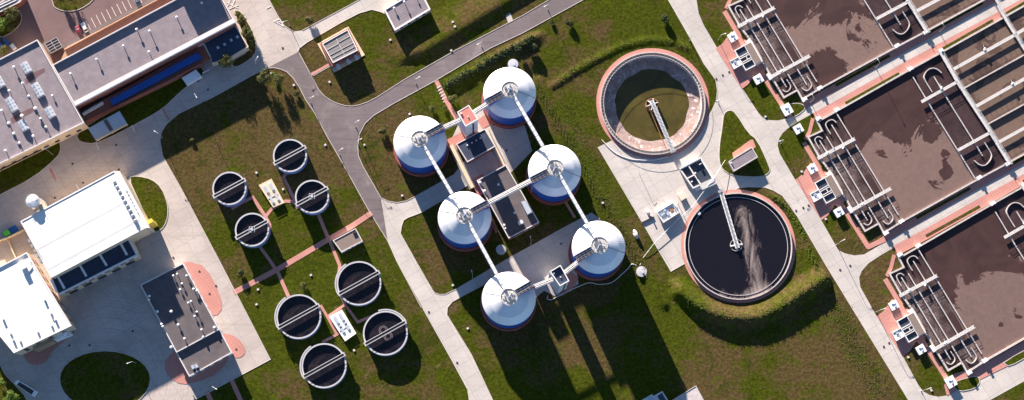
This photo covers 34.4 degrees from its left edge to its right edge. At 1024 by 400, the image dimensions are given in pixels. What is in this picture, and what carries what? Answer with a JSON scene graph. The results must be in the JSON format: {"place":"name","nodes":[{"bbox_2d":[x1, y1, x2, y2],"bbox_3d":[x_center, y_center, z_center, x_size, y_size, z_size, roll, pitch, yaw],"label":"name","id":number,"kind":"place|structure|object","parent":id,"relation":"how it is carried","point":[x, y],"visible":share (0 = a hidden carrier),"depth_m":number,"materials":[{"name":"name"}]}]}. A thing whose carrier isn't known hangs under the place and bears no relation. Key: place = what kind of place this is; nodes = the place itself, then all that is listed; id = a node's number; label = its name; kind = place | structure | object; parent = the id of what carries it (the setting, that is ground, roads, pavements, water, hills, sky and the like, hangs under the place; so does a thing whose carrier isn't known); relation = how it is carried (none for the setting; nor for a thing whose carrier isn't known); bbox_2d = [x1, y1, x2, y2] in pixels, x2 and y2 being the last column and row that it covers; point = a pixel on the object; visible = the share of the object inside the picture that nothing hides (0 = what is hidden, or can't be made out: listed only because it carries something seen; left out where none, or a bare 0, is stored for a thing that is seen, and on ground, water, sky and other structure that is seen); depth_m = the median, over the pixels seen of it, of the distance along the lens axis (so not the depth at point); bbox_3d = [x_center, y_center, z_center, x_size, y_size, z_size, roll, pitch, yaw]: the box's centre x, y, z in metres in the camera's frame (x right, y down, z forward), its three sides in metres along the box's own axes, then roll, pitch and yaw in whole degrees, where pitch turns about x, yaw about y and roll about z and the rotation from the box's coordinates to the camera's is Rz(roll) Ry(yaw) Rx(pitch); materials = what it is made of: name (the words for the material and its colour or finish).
{"place":"outdoors","nodes":[
{"label":"outdoors","id":0,"kind":"place"},
{"bbox_2d":[0,11,20,35],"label":"lawn","id":1,"kind":"structure","parent":0,"point":[16,24],"depth_m":691.46,"materials":[{"name":"green plant"}]},
{"bbox_2d":[3,5,19,22],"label":"olive tree","id":2,"kind":"object","parent":1,"relation":"on","point":[14,13],"visible":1,"depth_m":686.47,"materials":[{"name":"green plant"}]},
{"bbox_2d":[0,252,76,355],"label":"white roofed building","id":3,"kind":"structure","parent":0,"point":[34,315],"depth_m":659.91,"materials":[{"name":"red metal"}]},
{"bbox_2d":[24,331,73,364],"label":"path","id":4,"kind":"structure","parent":0,"point":[33,357],"depth_m":666.58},
{"bbox_2d":[52,0,91,10],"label":"lawn","id":5,"kind":"structure","parent":0,"point":[65,5],"depth_m":693.46,"materials":[{"name":"green plant"}]},
{"bbox_2d":[0,0,146,63],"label":"parking","id":6,"kind":"structure","parent":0,"point":[43,22],"depth_m":692.25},
{"bbox_2d":[0,0,25,16],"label":"corner building","id":7,"kind":"structure","parent":6,"relation":"on","point":[13,3],"depth_m":688.34,"materials":[{"name":"white brick"}]},
{"bbox_2d":[45,37,62,53],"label":"cooling unit","id":8,"kind":"object","parent":6,"relation":"on","point":[54,45],"visible":1,"depth_m":688.16,"materials":[{"name":"metal"}]},
{"bbox_2d":[0,0,298,399],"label":"yard","id":9,"kind":"structure","parent":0,"point":[111,312],"depth_m":674.92,"materials":[{"name":"concrete"}]},
{"bbox_2d":[0,366,25,399],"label":"lawn","id":10,"kind":"structure","parent":9,"relation":"on","point":[10,385],"depth_m":663.84,"materials":[{"name":"green plant"}]},
{"bbox_2d":[14,380,37,396],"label":"open trailer","id":11,"kind":"object","parent":9,"relation":"on","point":[28,389],"visible":1,"depth_m":661.63,"materials":[{"name":"white paint"}]},
{"bbox_2d":[0,143,59,193],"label":"lawn","id":12,"kind":"structure","parent":9,"relation":"on","point":[20,172],"depth_m":680.34,"materials":[{"name":"green plant"}]},
{"bbox_2d":[25,194,47,211],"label":"silo","id":13,"kind":"object","parent":9,"relation":"on","point":[36,203],"visible":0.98,"depth_m":661.77,"materials":[{"name":"silver metal"}]},
{"bbox_2d":[0,39,88,170],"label":"office block","id":14,"kind":"structure","parent":9,"relation":"on","point":[39,111],"depth_m":676.35,"materials":[{"name":"concrete"}]},
{"bbox_2d":[20,171,157,296],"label":"white hall","id":15,"kind":"structure","parent":9,"relation":"on","point":[88,235],"depth_m":662.55,"materials":[{"name":"metal"}]},
{"bbox_2d":[60,351,149,399],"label":"lawn","id":16,"kind":"structure","parent":9,"relation":"on","point":[104,375],"depth_m":665.40,"materials":[{"name":"green plant"}]},
{"bbox_2d":[77,68,202,142],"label":"lawn","id":17,"kind":"structure","parent":9,"relation":"on","point":[139,109],"depth_m":685.98,"materials":[{"name":"green plant"}]},
{"bbox_2d":[88,111,127,140],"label":"canopy shelter","id":18,"kind":"object","parent":17,"relation":"on","point":[111,124],"visible":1,"depth_m":680.10,"materials":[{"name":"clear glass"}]},
{"bbox_2d":[131,177,166,230],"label":"lawn","id":19,"kind":"structure","parent":9,"relation":"on","point":[150,196],"depth_m":679.03,"materials":[{"name":"green plant"}]},
{"bbox_2d":[53,0,248,123],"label":"long building","id":20,"kind":"structure","parent":9,"relation":"on","point":[147,47],"depth_m":683.83,"materials":[{"name":"grey brick"}]},
{"bbox_2d":[182,70,201,85],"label":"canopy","id":21,"kind":"object","parent":9,"relation":"on","point":[192,77],"visible":1,"depth_m":685.90,"materials":[{"name":"metal"}]},
{"bbox_2d":[233,11,255,65],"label":"lawn","id":22,"kind":"structure","parent":9,"relation":"on","point":[242,59],"depth_m":691.19,"materials":[{"name":"green plant"}]},
{"bbox_2d":[218,51,233,68],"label":"olive tree","id":23,"kind":"object","parent":22,"relation":"on","point":[224,62],"visible":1,"depth_m":684.74,"materials":[{"name":"green plant"}]},
{"bbox_2d":[140,263,232,376],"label":"workshop building","id":24,"kind":"structure","parent":0,"point":[186,318],"depth_m":665.20,"materials":[{"name":"concrete"}]},
{"bbox_2d":[165,351,228,383],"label":"path","id":25,"kind":"structure","parent":0,"point":[175,370],"depth_m":666.60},
{"bbox_2d":[182,262,221,314],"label":"path","id":26,"kind":"structure","parent":0,"point":[204,281],"depth_m":672.99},
{"bbox_2d":[223,334,244,357],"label":"path","id":27,"kind":"structure","parent":0,"point":[233,342],"depth_m":668.82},
{"bbox_2d":[231,195,270,234],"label":"path","id":28,"kind":"structure","parent":0,"point":[253,198],"depth_m":679.38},
{"bbox_2d":[232,211,372,294],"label":"path","id":29,"kind":"structure","parent":0,"point":[321,243],"depth_m":676.18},
{"bbox_2d":[320,304,338,342],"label":"path","id":30,"kind":"structure","parent":0,"point":[332,326],"depth_m":670.88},
{"bbox_2d":[293,0,397,50],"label":"road","id":31,"kind":"structure","parent":0,"point":[303,37],"depth_m":694.79,"materials":[{"name":"concrete"}]},
{"bbox_2d":[268,0,580,238],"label":"road","id":32,"kind":"structure","parent":0,"point":[337,122],"depth_m":688.85,"materials":[{"name":"grey asphalt"}]},
{"bbox_2d":[435,80,457,118],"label":"path","id":33,"kind":"structure","parent":0,"point":[450,108],"depth_m":688.87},
{"bbox_2d":[381,110,531,240],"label":"road","id":34,"kind":"structure","parent":0,"point":[515,142],"depth_m":683.87,"materials":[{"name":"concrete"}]},
{"bbox_2d":[456,129,494,163],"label":"pump room","id":35,"kind":"object","parent":34,"relation":"on","point":[475,146],"visible":1,"depth_m":681.50,"materials":[{"name":"concrete"}]},
{"bbox_2d":[487,130,505,166],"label":"pipe duct","id":36,"kind":"object","parent":34,"relation":"on","point":[499,156],"visible":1,"depth_m":684.55,"materials":[{"name":"concrete"}]},
{"bbox_2d":[447,132,465,149],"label":"path","id":37,"kind":"structure","parent":0,"point":[456,139],"depth_m":686.10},
{"bbox_2d":[457,105,477,137],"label":"stair tower","id":38,"kind":"structure","parent":0,"point":[468,125],"depth_m":664.67,"materials":[{"name":"white paint"}]},
{"bbox_2d":[388,213,599,399],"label":"road","id":39,"kind":"structure","parent":0,"point":[538,261],"depth_m":675.59,"materials":[{"name":"concrete"}]},
{"bbox_2d":[548,265,568,292],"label":"stair tower","id":40,"kind":"structure","parent":0,"point":[561,280],"depth_m":653.23,"materials":[{"name":"white paint"}]},
{"bbox_2d":[559,272,578,295],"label":"path","id":41,"kind":"structure","parent":0,"point":[572,278],"depth_m":676.08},
{"bbox_2d":[160,0,1023,399],"bbox_3d":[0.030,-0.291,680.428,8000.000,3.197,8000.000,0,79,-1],"label":"ground","id":42,"kind":"structure","parent":0,"point":[628,334],"depth_m":677.59,"materials":[{"name":"green plant"}]},
{"bbox_2d":[212,172,247,206],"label":"round tank","id":43,"kind":"object","parent":42,"relation":"on","point":[229,189],"visible":1,"depth_m":676.92,"materials":[{"name":"concrete"}]},
{"bbox_2d":[235,213,270,247],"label":"round tank","id":44,"kind":"object","parent":42,"relation":"on","point":[252,230],"visible":1,"depth_m":673.97,"materials":[{"name":"concrete"}]},
{"bbox_2d":[256,68,270,83],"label":"olive tree","id":45,"kind":"object","parent":42,"relation":"on","point":[263,76],"visible":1,"depth_m":683.88,"materials":[{"name":"green plant"}]},
{"bbox_2d":[259,179,283,207],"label":"hatch box","id":46,"kind":"object","parent":42,"relation":"on","point":[271,192],"visible":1,"depth_m":679.41,"materials":[{"name":"beige metal"}]},
{"bbox_2d":[273,139,307,173],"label":"round tank","id":47,"kind":"object","parent":42,"relation":"on","point":[290,156],"visible":1,"depth_m":679.88,"materials":[{"name":"concrete"}]},
{"bbox_2d":[274,294,321,339],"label":"round tank","id":48,"kind":"object","parent":42,"relation":"on","point":[297,316],"visible":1,"depth_m":668.88,"materials":[{"name":"concrete"}]},
{"bbox_2d":[295,180,329,214],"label":"round tank","id":49,"kind":"object","parent":42,"relation":"on","point":[312,197],"visible":1,"depth_m":676.92,"materials":[{"name":"concrete"}]},
{"bbox_2d":[300,343,346,388],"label":"round tank","id":50,"kind":"object","parent":42,"relation":"on","point":[323,365],"visible":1,"depth_m":665.47,"materials":[{"name":"concrete"}]},
{"bbox_2d":[318,27,364,71],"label":"filter shed","id":51,"kind":"structure","parent":42,"relation":"on","point":[341,49],"depth_m":688.42,"materials":[{"name":"white metal"}]},
{"bbox_2d":[330,310,355,340],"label":"hatch box","id":52,"kind":"object","parent":42,"relation":"on","point":[342,324],"visible":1,"depth_m":670.06,"materials":[{"name":"white"}]},
{"bbox_2d":[333,228,362,252],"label":"flat shed","id":53,"kind":"structure","parent":42,"relation":"on","point":[348,240],"depth_m":675.09,"materials":[{"name":"concrete"}]},
{"bbox_2d":[335,261,381,306],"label":"round tank","id":54,"kind":"object","parent":42,"relation":"on","point":[359,283],"visible":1,"depth_m":671.83,"materials":[{"name":"concrete"}]},
{"bbox_2d":[363,309,407,355],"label":"round tank","id":55,"kind":"object","parent":42,"relation":"on","point":[385,333],"visible":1,"depth_m":668.36,"materials":[{"name":"concrete"}]},
{"bbox_2d":[384,0,430,32],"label":"pump house","id":56,"kind":"structure","parent":42,"relation":"on","point":[401,14],"depth_m":692.15,"materials":[{"name":"grey concrete"}]},
{"bbox_2d":[393,116,448,176],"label":"digester tank","id":57,"kind":"object","parent":42,"relation":"on","point":[413,135],"visible":0.99,"depth_m":666.47,"materials":[{"name":"silver metal"}]},
{"bbox_2d":[422,145,461,208],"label":"pipe gallery","id":58,"kind":"object","parent":57,"relation":"attached to","point":[442,178],"visible":1,"depth_m":660.61,"materials":[{"name":"white paint"}]},
{"bbox_2d":[449,144,474,189],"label":"pipe duct","id":59,"kind":"object","parent":42,"relation":"on","point":[461,166],"visible":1,"depth_m":683.29,"materials":[{"name":"concrete"}]},
{"bbox_2d":[437,191,492,251],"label":"digester tank","id":60,"kind":"object","parent":42,"relation":"on","point":[454,231],"visible":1,"depth_m":661.02,"materials":[{"name":"silver metal"}]},
{"bbox_2d":[467,222,506,289],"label":"pipe gallery","id":61,"kind":"object","parent":60,"relation":"attached to","point":[486,255],"visible":1,"depth_m":655.13,"materials":[{"name":"white paint"}]},
{"bbox_2d":[488,179,531,204],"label":"walkway","id":62,"kind":"structure","parent":60,"relation":"attached to","point":[509,191],"depth_m":660.43,"materials":[{"name":"white paint"}]},
{"bbox_2d":[441,34,534,89],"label":"ground cover","id":63,"kind":"object","parent":42,"relation":"on","point":[469,71],"visible":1,"depth_m":691.08,"materials":[{"name":"green plant"}]},
{"bbox_2d":[480,272,535,330],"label":"digester tank","id":64,"kind":"object","parent":42,"relation":"on","point":[512,307],"visible":0.98,"depth_m":655.29,"materials":[{"name":"silver metal"}]},
{"bbox_2d":[477,165,538,239],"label":"machine building","id":65,"kind":"structure","parent":42,"relation":"on","point":[514,214],"depth_m":676.76,"materials":[{"name":"grey brick"}]},
{"bbox_2d":[482,67,535,128],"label":"digester tank","id":66,"kind":"object","parent":42,"relation":"on","point":[503,87],"visible":0.99,"depth_m":671.02,"materials":[{"name":"silver metal"}]},
{"bbox_2d":[513,96,552,161],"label":"pipe gallery","id":67,"kind":"object","parent":66,"relation":"attached to","point":[532,128],"visible":1,"depth_m":664.91,"materials":[{"name":"white paint"}]},
{"bbox_2d":[0,0,1023,399],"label":"kerbs","id":68,"kind":"structure","parent":42,"relation":"on","point":[418,194],"depth_m":682.54,"materials":[{"name":"concrete"}]},
{"bbox_2d":[525,145,580,204],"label":"digester tank","id":69,"kind":"object","parent":42,"relation":"on","point":[545,186],"visible":0.99,"depth_m":665.37,"materials":[{"name":"silver metal"}]},
{"bbox_2d":[558,174,596,238],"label":"pipe gallery","id":70,"kind":"object","parent":69,"relation":"attached to","point":[578,208],"visible":1,"depth_m":659.43,"materials":[{"name":"white paint"}]},
{"bbox_2d":[535,83,652,277],"bbox_3d":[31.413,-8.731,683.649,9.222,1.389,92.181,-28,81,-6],"label":"ground cover","id":71,"kind":"object","parent":42,"relation":"on","point":[587,174],"visible":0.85,"depth_m":683.79,"materials":[{"name":"green plant"}]},
{"bbox_2d":[568,221,624,280],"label":"digester tank","id":72,"kind":"object","parent":42,"relation":"on","point":[600,257],"visible":0.98,"depth_m":659.89,"materials":[{"name":"silver metal"}]},
{"bbox_2d":[557,35,692,82],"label":"ground cover","id":73,"kind":"object","parent":42,"relation":"on","point":[631,42],"visible":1,"depth_m":694.43,"materials":[{"name":"green plant"}]},
{"bbox_2d":[600,51,705,154],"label":"clarifier","id":74,"kind":"object","parent":42,"relation":"on","point":[652,102],"visible":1,"depth_m":692.88,"materials":[{"name":"concrete"}]},
{"bbox_2d":[684,189,791,299],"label":"clarifier","id":75,"kind":"object","parent":42,"relation":"on","point":[737,246],"visible":1,"depth_m":679.77,"materials":[{"name":"liquid"}]},
{"bbox_2d":[685,273,826,324],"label":"ground cover","id":76,"kind":"object","parent":42,"relation":"on","point":[745,314],"visible":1,"depth_m":672.95,"materials":[{"name":"green plant"}]},
{"bbox_2d":[772,193,819,271],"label":"ground cover","id":77,"kind":"object","parent":42,"relation":"on","point":[787,207],"visible":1,"depth_m":682.24,"materials":[{"name":"green plant"}]},
{"bbox_2d":[790,103,803,115],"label":"lawn","id":78,"kind":"structure","parent":42,"relation":"on","point":[797,108],"depth_m":691.23,"materials":[{"name":"green plant"}]},
{"bbox_2d":[815,291,896,396],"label":"ground cover","id":79,"kind":"object","parent":42,"relation":"on","point":[853,346],"visible":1,"depth_m":673.32,"materials":[{"name":"green plant"}]},
{"bbox_2d":[727,0,1000,102],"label":"bioreactor","id":80,"kind":"object","parent":42,"relation":"on","point":[804,49],"visible":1,"depth_m":697.29,"materials":[{"name":"liquid"}]},
{"bbox_2d":[807,4,1023,235],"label":"bioreactor","id":81,"kind":"object","parent":42,"relation":"on","point":[897,151],"visible":1,"depth_m":690.21,"materials":[{"name":"liquid"}]},
{"bbox_2d":[926,205,980,236],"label":"lawn","id":82,"kind":"structure","parent":42,"relation":"on","point":[953,221],"depth_m":683.72,"materials":[{"name":"green plant"}]},
{"bbox_2d":[928,2,983,33],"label":"lawn","id":83,"kind":"structure","parent":42,"relation":"on","point":[954,18],"depth_m":699.72,"materials":[{"name":"green plant"}]},
{"bbox_2d":[888,182,1023,375],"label":"bioreactor","id":84,"kind":"object","parent":42,"relation":"on","point":[960,288],"visible":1,"depth_m":678.59,"materials":[{"name":"liquid"}]},
{"bbox_2d":[596,48,708,157],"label":"path","id":85,"kind":"structure","parent":0,"point":[615,141],"depth_m":690.72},
{"bbox_2d":[643,391,667,399],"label":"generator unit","id":86,"kind":"object","parent":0,"point":[660,395],"visible":1,"depth_m":666.18,"materials":[{"name":"metal"}]},
{"bbox_2d":[673,386,703,399],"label":"building","id":87,"kind":"structure","parent":0,"point":[693,393],"depth_m":667.71,"materials":[{"name":"concrete"}]},
{"bbox_2d":[681,189,795,302],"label":"path","id":88,"kind":"structure","parent":0,"point":[774,205],"depth_m":680.34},
{"bbox_2d":[716,32,764,88],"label":"path","id":89,"kind":"structure","parent":0,"point":[726,48],"depth_m":694.26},
{"bbox_2d":[732,140,755,157],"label":"path","id":90,"kind":"structure","parent":0,"point":[745,147],"depth_m":687.71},
{"bbox_2d":[722,10,787,117],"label":"path","id":91,"kind":"structure","parent":0,"point":[765,78],"depth_m":693.42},
{"bbox_2d":[598,0,1023,399],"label":"plaza","id":92,"kind":"structure","parent":0,"point":[653,186],"depth_m":684.93,"materials":[{"name":"concrete"}]},
{"bbox_2d":[656,202,679,222],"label":"valve chamber","id":93,"kind":"object","parent":92,"relation":"on","point":[667,212],"visible":1,"depth_m":680.72,"materials":[{"name":"white paint"}]},
{"bbox_2d":[679,158,716,190],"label":"splitter box","id":94,"kind":"object","parent":92,"relation":"on","point":[696,174],"visible":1,"depth_m":683.87,"materials":[{"name":"grey concrete"}]},
{"bbox_2d":[719,111,768,176],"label":"lawn","id":95,"kind":"structure","parent":92,"relation":"on","point":[735,135],"depth_m":687.73,"materials":[{"name":"green plant"}]},
{"bbox_2d":[728,147,757,171],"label":"cabin","id":96,"kind":"object","parent":95,"relation":"on","point":[746,157],"visible":1,"depth_m":684.10,"materials":[{"name":"concrete"}]},
{"bbox_2d":[795,163,844,219],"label":"path","id":97,"kind":"structure","parent":0,"point":[805,180],"depth_m":684.90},
{"bbox_2d":[802,141,868,248],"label":"path","id":98,"kind":"structure","parent":0,"point":[838,199],"depth_m":684.19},
{"bbox_2d":[835,54,889,85],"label":"lawn","id":99,"kind":"structure","parent":0,"point":[862,70],"depth_m":694.77,"materials":[{"name":"green plant"}]},
{"bbox_2d":[845,72,898,103],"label":"lawn","id":100,"kind":"structure","parent":0,"point":[869,89],"depth_m":693.35,"materials":[{"name":"green plant"}]},
{"bbox_2d":[803,0,995,108],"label":"path","id":101,"kind":"structure","parent":0,"point":[833,88],"depth_m":696.49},
{"bbox_2d":[877,299,925,355],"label":"path","id":102,"kind":"structure","parent":0,"point":[887,317],"depth_m":675.33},
{"bbox_2d":[883,278,947,378],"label":"path","id":103,"kind":"structure","parent":0,"point":[920,338],"depth_m":674.58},
{"bbox_2d":[814,0,1023,117],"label":"path","id":104,"kind":"structure","parent":0,"point":[900,69],"depth_m":695.65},
{"bbox_2d":[916,187,970,218],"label":"lawn","id":105,"kind":"structure","parent":0,"point":[943,203],"depth_m":685.06,"materials":[{"name":"green plant"}]},
{"bbox_2d":[879,155,1023,244],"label":"path","id":106,"kind":"structure","parent":0,"point":[913,221],"depth_m":685.47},
{"bbox_2d":[894,174,1023,253],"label":"path","id":107,"kind":"structure","parent":0,"point":[981,202],"depth_m":684.44,"materials":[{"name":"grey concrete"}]},
{"bbox_2d":[955,377,978,390],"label":"lawn","id":108,"kind":"structure","parent":0,"point":[967,383],"depth_m":671.57,"materials":[{"name":"green plant"}]},
{"bbox_2d":[942,19,993,49],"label":"lawn","id":109,"kind":"structure","parent":0,"point":[968,34],"depth_m":698.53,"materials":[{"name":"green plant"}]},
{"bbox_2d":[944,341,1023,394],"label":"path","id":110,"kind":"structure","parent":0,"point":[993,365],"depth_m":673.01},
{"bbox_2d":[1005,351,1023,364],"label":"lawn","id":111,"kind":"structure","parent":0,"point":[1016,358],"depth_m":673.79,"materials":[{"name":"green plant"}]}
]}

